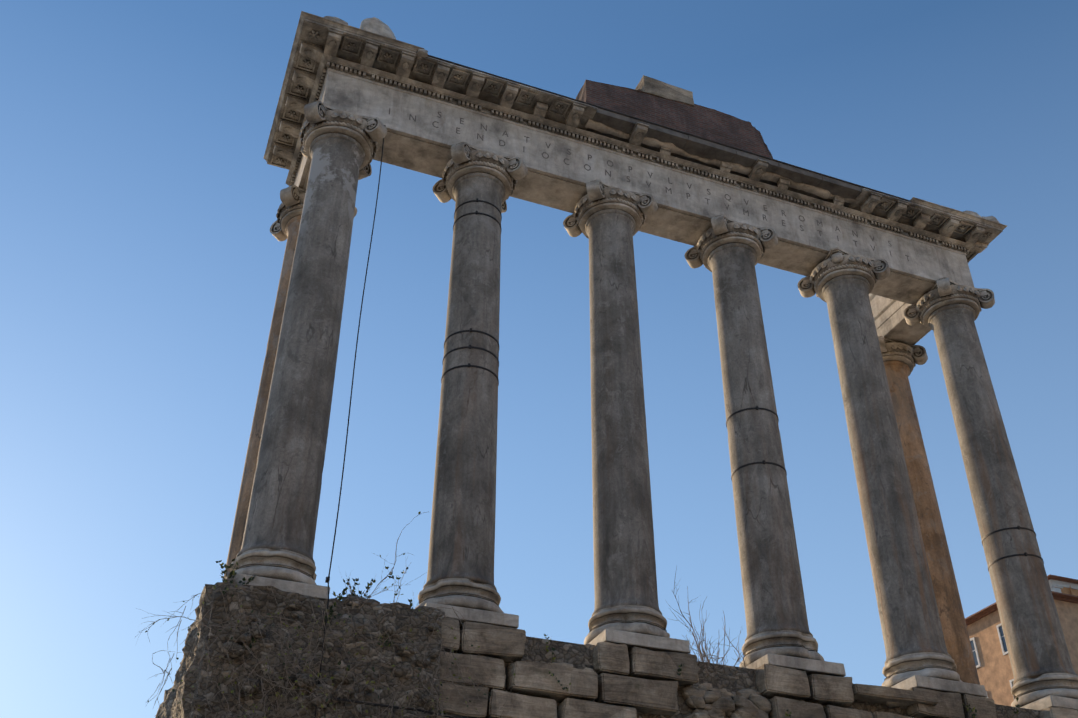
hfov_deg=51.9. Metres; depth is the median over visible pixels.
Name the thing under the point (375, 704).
podium service cable
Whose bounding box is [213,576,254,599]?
leafy plant twigs
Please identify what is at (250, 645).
leafy plant twigs
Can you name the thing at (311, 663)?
creeper vine
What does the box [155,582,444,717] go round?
podium rubble wall
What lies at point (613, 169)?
temple of saturn
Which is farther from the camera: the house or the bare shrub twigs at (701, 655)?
the house
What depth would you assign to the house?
95.67 m
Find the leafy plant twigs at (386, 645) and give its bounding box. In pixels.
[377,635,393,650]
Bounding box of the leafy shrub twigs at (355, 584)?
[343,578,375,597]
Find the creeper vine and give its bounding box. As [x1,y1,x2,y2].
[136,512,514,717]
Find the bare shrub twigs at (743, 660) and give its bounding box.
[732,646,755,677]
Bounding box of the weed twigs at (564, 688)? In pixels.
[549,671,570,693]
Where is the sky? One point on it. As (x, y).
(141, 262)
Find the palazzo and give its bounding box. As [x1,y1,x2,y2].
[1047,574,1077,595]
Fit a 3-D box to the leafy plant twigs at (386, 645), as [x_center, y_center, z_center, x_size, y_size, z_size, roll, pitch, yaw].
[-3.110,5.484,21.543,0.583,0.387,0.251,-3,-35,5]
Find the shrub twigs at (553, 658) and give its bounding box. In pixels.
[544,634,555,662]
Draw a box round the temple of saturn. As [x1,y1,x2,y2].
[223,11,1077,717]
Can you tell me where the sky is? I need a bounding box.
[0,0,1077,717]
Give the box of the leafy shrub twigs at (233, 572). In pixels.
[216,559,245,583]
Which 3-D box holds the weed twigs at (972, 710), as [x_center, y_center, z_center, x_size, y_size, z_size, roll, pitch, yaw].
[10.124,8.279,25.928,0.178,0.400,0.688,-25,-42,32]
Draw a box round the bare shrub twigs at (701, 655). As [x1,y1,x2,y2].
[666,568,746,676]
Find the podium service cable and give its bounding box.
[332,697,467,717]
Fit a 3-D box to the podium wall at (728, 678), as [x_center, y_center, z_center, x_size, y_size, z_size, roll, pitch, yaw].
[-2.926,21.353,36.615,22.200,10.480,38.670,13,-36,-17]
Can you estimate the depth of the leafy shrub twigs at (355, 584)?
22.40 m
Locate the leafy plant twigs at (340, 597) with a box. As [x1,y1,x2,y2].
[333,588,353,600]
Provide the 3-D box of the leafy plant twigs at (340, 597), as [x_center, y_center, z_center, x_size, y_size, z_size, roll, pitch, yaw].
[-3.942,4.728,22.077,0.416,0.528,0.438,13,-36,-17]
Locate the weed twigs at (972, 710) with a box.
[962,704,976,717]
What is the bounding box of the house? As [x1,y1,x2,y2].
[965,591,1077,705]
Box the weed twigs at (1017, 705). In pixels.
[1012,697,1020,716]
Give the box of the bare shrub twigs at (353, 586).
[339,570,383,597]
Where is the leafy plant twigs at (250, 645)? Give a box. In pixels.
[243,637,259,653]
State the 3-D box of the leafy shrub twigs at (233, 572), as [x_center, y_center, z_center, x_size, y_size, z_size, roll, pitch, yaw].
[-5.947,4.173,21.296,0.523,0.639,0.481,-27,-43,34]
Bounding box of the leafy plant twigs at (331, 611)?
[324,602,340,623]

